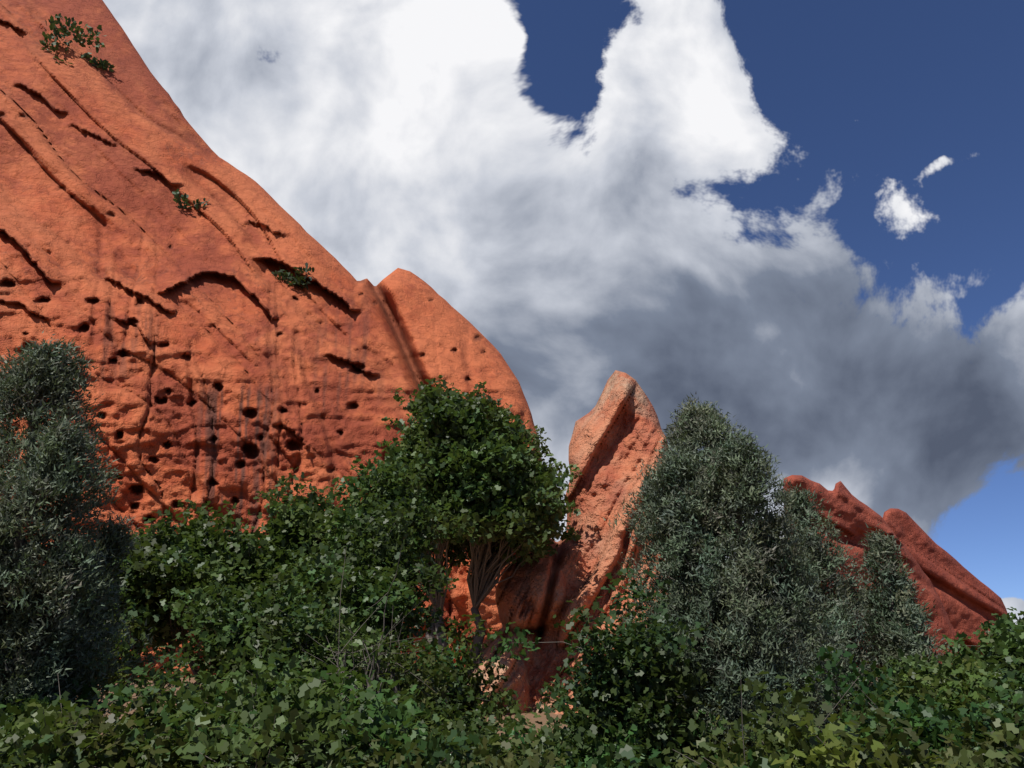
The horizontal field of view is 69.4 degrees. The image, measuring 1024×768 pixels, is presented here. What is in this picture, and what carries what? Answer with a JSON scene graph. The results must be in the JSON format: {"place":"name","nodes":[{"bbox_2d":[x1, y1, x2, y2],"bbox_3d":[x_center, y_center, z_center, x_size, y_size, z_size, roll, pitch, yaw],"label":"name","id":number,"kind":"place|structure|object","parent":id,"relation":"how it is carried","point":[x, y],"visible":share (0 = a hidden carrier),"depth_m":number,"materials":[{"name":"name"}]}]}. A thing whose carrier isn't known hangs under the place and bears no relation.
{"place":"outdoors","nodes":[
{"label":"outdoors","id":0,"kind":"place"},
{"bbox_2d":[97,677,876,763],"bbox_3d":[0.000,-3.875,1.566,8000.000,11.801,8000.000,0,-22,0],"label":"ground","id":1,"kind":"structure","parent":0,"point":[542,719],"depth_m":22.37,"materials":[{"name":"soil"}]},
{"bbox_2d":[0,721,101,767],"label":"oak bush","id":2,"kind":"object","parent":1,"relation":"on","point":[16,743],"depth_m":5.22,"materials":[{"name":"green plant"}]},
{"bbox_2d":[0,678,129,767],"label":"bush","id":3,"kind":"object","parent":1,"relation":"on","point":[83,764],"depth_m":5.36,"materials":[{"name":"green plant"}]},
{"bbox_2d":[0,331,188,736],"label":"juniper tree","id":4,"kind":"object","parent":1,"relation":"on","point":[79,593],"depth_m":7.84,"materials":[{"name":"green plant"}]},
{"bbox_2d":[0,666,193,760],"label":"oak bush","id":5,"kind":"object","parent":1,"relation":"on","point":[119,693],"depth_m":6.69,"materials":[{"name":"green plant"}]},
{"bbox_2d":[0,687,225,767],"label":"oak bush","id":6,"kind":"object","parent":1,"relation":"on","point":[50,714],"depth_m":5.72,"materials":[{"name":"green plant"}]},
{"bbox_2d":[69,614,183,709],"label":"bush","id":7,"kind":"object","parent":1,"relation":"on","point":[114,679],"depth_m":9.87,"materials":[{"name":"green plant"}]},
{"bbox_2d":[87,537,204,717],"bbox_3d":[-7.276,4.863,13.263,3.289,4.130,3.005,0,-22,0],"label":"bush","id":8,"kind":"object","parent":1,"relation":"on","point":[156,620],"depth_m":13.30,"materials":[{"name":"green plant"}]},
{"bbox_2d":[119,645,288,747],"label":"oak bush","id":9,"kind":"object","parent":1,"relation":"on","point":[182,663],"depth_m":7.91,"materials":[{"name":"green plant"}]},
{"bbox_2d":[113,499,313,701],"bbox_3d":[-6.010,4.963,15.077,6.243,5.218,5.274,0,-22,0],"label":"bush","id":10,"kind":"object","parent":1,"relation":"on","point":[223,560],"depth_m":14.56,"materials":[{"name":"green plant"}]},
{"bbox_2d":[68,636,436,767],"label":"oak bush","id":11,"kind":"object","parent":1,"relation":"on","point":[311,717],"depth_m":5.74,"materials":[{"name":"green plant"}]},
{"bbox_2d":[169,680,346,767],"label":"bush","id":12,"kind":"object","parent":1,"relation":"on","point":[196,765],"depth_m":5.65,"materials":[{"name":"green plant"}]},
{"bbox_2d":[155,572,376,704],"bbox_3d":[-4.036,4.527,11.202,3.329,3.467,2.889,-18,-28,38],"label":"bush","id":13,"kind":"object","parent":1,"relation":"on","point":[231,612],"depth_m":10.82,"materials":[{"name":"green plant"}]},
{"bbox_2d":[0,0,540,677],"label":"rock wall","id":14,"kind":"structure","parent":1,"relation":"on","point":[232,368],"depth_m":65.89,"materials":[{"name":"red stone"}]},
{"bbox_2d":[39,13,106,64],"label":"shrub","id":15,"kind":"object","parent":14,"relation":"attached to","point":[78,37],"depth_m":91.16,"materials":[{"name":"green plant"}]},
{"bbox_2d":[81,52,114,71],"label":"shrub","id":16,"kind":"object","parent":14,"relation":"on","point":[104,64],"visible":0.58,"depth_m":92.86,"materials":[{"name":"green plant"}]},
{"bbox_2d":[172,189,209,211],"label":"shrub","id":17,"kind":"object","parent":14,"relation":"on","point":[177,199],"visible":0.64,"depth_m":77.59,"materials":[{"name":"green plant"}]},
{"bbox_2d":[271,262,314,289],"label":"shrub","id":18,"kind":"object","parent":14,"relation":"on","point":[298,279],"visible":0.99,"depth_m":72.73,"materials":[{"name":"green plant"}]},
{"bbox_2d":[253,467,339,587],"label":"bush","id":19,"kind":"object","parent":1,"relation":"on","point":[289,530],"depth_m":16.43,"materials":[{"name":"green plant"}]},
{"bbox_2d":[185,590,408,703],"bbox_3d":[-2.740,4.354,9.922,2.603,2.951,2.766,0,-22,0],"label":"bush","id":20,"kind":"object","parent":1,"relation":"on","point":[312,626],"depth_m":9.85,"materials":[{"name":"green plant"}]},
{"bbox_2d":[278,521,420,623],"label":"bush","id":21,"kind":"object","parent":1,"relation":"on","point":[318,587],"depth_m":13.48,"materials":[{"name":"green plant"}]},
{"bbox_2d":[299,553,402,700],"bbox_3d":[-1.969,3.433,8.018,0.999,3.394,1.149,-10,-24,23],"label":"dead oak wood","id":22,"kind":"object","parent":1,"relation":"on","point":[338,653],"visible":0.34,"depth_m":8.26,"materials":[{"name":"wood"}]},
{"bbox_2d":[285,498,458,652],"bbox_3d":[-2.215,4.012,11.655,2.672,4.736,3.690,0,-22,0],"label":"bush","id":23,"kind":"object","parent":1,"relation":"on","point":[375,578],"depth_m":12.22,"materials":[{"name":"green plant"}]},
{"bbox_2d":[297,648,450,726],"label":"oak bush","id":24,"kind":"object","parent":1,"relation":"on","point":[422,694],"depth_m":9.75,"materials":[{"name":"green plant"}]},
{"bbox_2d":[299,450,454,663],"bbox_3d":[-2.649,4.057,13.549,3.105,5.953,3.707,0,-22,0],"label":"bush","id":25,"kind":"object","parent":1,"relation":"on","point":[363,508],"depth_m":14.24,"materials":[{"name":"green plant"}]},
{"bbox_2d":[308,545,460,702],"bbox_3d":[-1.674,3.844,9.153,2.007,3.414,2.070,0,-22,0],"label":"bush","id":26,"kind":"object","parent":1,"relation":"on","point":[422,670],"depth_m":9.24,"materials":[{"name":"green plant"}]},
{"bbox_2d":[291,667,511,764],"bbox_3d":[-1.338,3.618,6.800,2.794,1.889,1.844,-11,-24,25],"label":"oak bush","id":27,"kind":"object","parent":1,"relation":"on","point":[401,709],"visible":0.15,"depth_m":6.60,"materials":[{"name":"green plant"}]},
{"bbox_2d":[381,688,500,741],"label":"oak bush","id":28,"kind":"object","parent":1,"relation":"on","point":[422,719],"depth_m":8.47,"materials":[{"name":"green plant"}]},
{"bbox_2d":[371,627,511,723],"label":"oak bush","id":29,"kind":"object","parent":1,"relation":"on","point":[465,688],"depth_m":11.15,"materials":[{"name":"green plant"}]},
{"bbox_2d":[317,702,578,767],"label":"oak bush","id":30,"kind":"object","parent":1,"relation":"on","point":[433,754],"depth_m":5.58,"materials":[{"name":"green plant"}]},
{"bbox_2d":[323,712,595,767],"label":"oak bush","id":31,"kind":"object","parent":1,"relation":"on","point":[505,757],"visible":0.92,"depth_m":5.79,"materials":[{"name":"green plant"}]},
{"bbox_2d":[393,613,526,730],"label":"oak bush","id":32,"kind":"object","parent":1,"relation":"on","point":[476,680],"depth_m":11.79,"materials":[{"name":"green plant"}]},
{"bbox_2d":[347,375,581,670],"bbox_3d":[-1.742,5.896,27.653,8.780,12.066,10.248,0,-22,0],"label":"oak tree","id":33,"kind":"object","parent":1,"relation":"on","point":[490,498],"depth_m":25.54,"materials":[{"name":"green plant"}]},
{"bbox_2d":[400,710,540,767],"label":"oak bush","id":34,"kind":"object","parent":1,"relation":"on","point":[461,726],"depth_m":7.43,"materials":[{"name":"green plant"}]},
{"bbox_2d":[442,701,563,748],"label":"oak bush","id":35,"kind":"object","parent":1,"relation":"on","point":[515,710],"visible":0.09,"depth_m":8.55,"materials":[{"name":"green plant"}]},
{"bbox_2d":[538,681,599,731],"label":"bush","id":36,"kind":"object","parent":1,"relation":"on","point":[541,710],"visible":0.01,"depth_m":9.94,"materials":[{"name":"green plant"}]},
{"bbox_2d":[467,370,679,715],"bbox_3d":[2.565,6.221,29.986,10.986,20.206,14.104,0,-22,0],"label":"rock formation","id":37,"kind":"object","parent":1,"relation":"on","point":[616,437],"visible":0.43,"depth_m":27.01,"materials":[{"name":"stone"}]},
{"bbox_2d":[494,724,687,767],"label":"oak bush","id":38,"kind":"object","parent":1,"relation":"on","point":[570,765],"depth_m":7.46,"materials":[{"name":"green plant"}]},
{"bbox_2d":[487,564,707,767],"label":"bush","id":39,"kind":"object","parent":1,"relation":"on","point":[644,686],"depth_m":8.04,"materials":[{"name":"green plant"}]},
{"bbox_2d":[532,710,725,767],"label":"oak bush","id":40,"kind":"object","parent":1,"relation":"on","point":[580,745],"depth_m":7.81,"materials":[{"name":"green plant"}]},
{"bbox_2d":[546,661,781,767],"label":"oak bush","id":41,"kind":"object","parent":1,"relation":"on","point":[685,744],"depth_m":8.54,"materials":[{"name":"green plant"}]},
{"bbox_2d":[586,749,780,767],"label":"oak bush","id":42,"kind":"object","parent":1,"relation":"on","point":[761,762],"visible":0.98,"depth_m":5.17,"materials":[{"name":"green plant"}]},
{"bbox_2d":[593,670,828,767],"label":"oak bush","id":43,"kind":"object","parent":1,"relation":"on","point":[706,746],"depth_m":5.86,"materials":[{"name":"green plant"}]},
{"bbox_2d":[603,393,863,767],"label":"juniper tree","id":44,"kind":"object","parent":1,"relation":"on","point":[725,479],"depth_m":9.20,"materials":[{"name":"green plant"}]},
{"bbox_2d":[674,669,858,767],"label":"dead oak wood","id":45,"kind":"object","parent":1,"relation":"on","point":[742,726],"visible":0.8,"depth_m":5.70,"materials":[{"name":"wood"}]},
{"bbox_2d":[778,481,886,741],"bbox_3d":[5.348,4.351,13.332,2.474,5.294,2.248,0,-22,0],"label":"juniper tree","id":46,"kind":"object","parent":1,"relation":"on","point":[828,562],"depth_m":13.08,"materials":[{"name":"green plant"}]},
{"bbox_2d":[736,687,935,767],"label":"oak bush","id":47,"kind":"object","parent":1,"relation":"on","point":[918,753],"depth_m":5.15,"materials":[{"name":"green plant"}]},
{"bbox_2d":[723,708,948,767],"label":"oak bush","id":48,"kind":"object","parent":1,"relation":"on","point":[821,752],"depth_m":4.78,"materials":[{"name":"green plant"}]},
{"bbox_2d":[783,475,958,667],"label":"rock formation","id":49,"kind":"object","parent":1,"relation":"on","point":[851,514],"visible":0.2,"depth_m":62.63,"materials":[{"name":"stone"}]},
{"bbox_2d":[750,643,1008,767],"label":"oak bush","id":50,"kind":"object","parent":1,"relation":"on","point":[935,724],"depth_m":6.38,"materials":[{"name":"green plant"}]},
{"bbox_2d":[855,521,959,687],"bbox_3d":[7.240,4.765,13.532,1.906,4.688,2.229,0,-22,0],"label":"juniper tree","id":51,"kind":"object","parent":1,"relation":"on","point":[908,616],"depth_m":13.61,"materials":[{"name":"green plant"}]},
{"bbox_2d":[826,648,1006,742],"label":"bush","id":52,"kind":"object","parent":1,"relation":"on","point":[898,682],"depth_m":10.27,"materials":[{"name":"green plant"}]},
{"bbox_2d":[863,712,1023,767],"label":"oak bush","id":53,"kind":"object","parent":1,"relation":"on","point":[1003,742],"visible":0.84,"depth_m":5.29,"materials":[{"name":"green plant"}]},
{"bbox_2d":[883,508,1007,654],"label":"rock formation","id":54,"kind":"object","parent":1,"relation":"on","point":[970,601],"visible":0.11,"depth_m":73.15,"materials":[{"name":"stone"}]},
{"bbox_2d":[893,658,1023,739],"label":"bush","id":55,"kind":"object","parent":1,"relation":"on","point":[968,690],"visible":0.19,"depth_m":9.42,"materials":[{"name":"green plant"}]},
{"bbox_2d":[925,607,1023,677],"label":"bush","id":56,"kind":"object","parent":1,"relation":"on","point":[1007,637],"depth_m":11.44,"materials":[{"name":"green plant"}]},
{"bbox_2d":[951,647,1023,748],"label":"oak bush","id":57,"kind":"object","parent":1,"relation":"on","point":[995,704],"depth_m":6.80,"materials":[{"name":"green plant"}]},
{"bbox_2d":[103,0,1023,624],"label":"sky","id":58,"kind":"structure","parent":0,"point":[804,219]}
]}

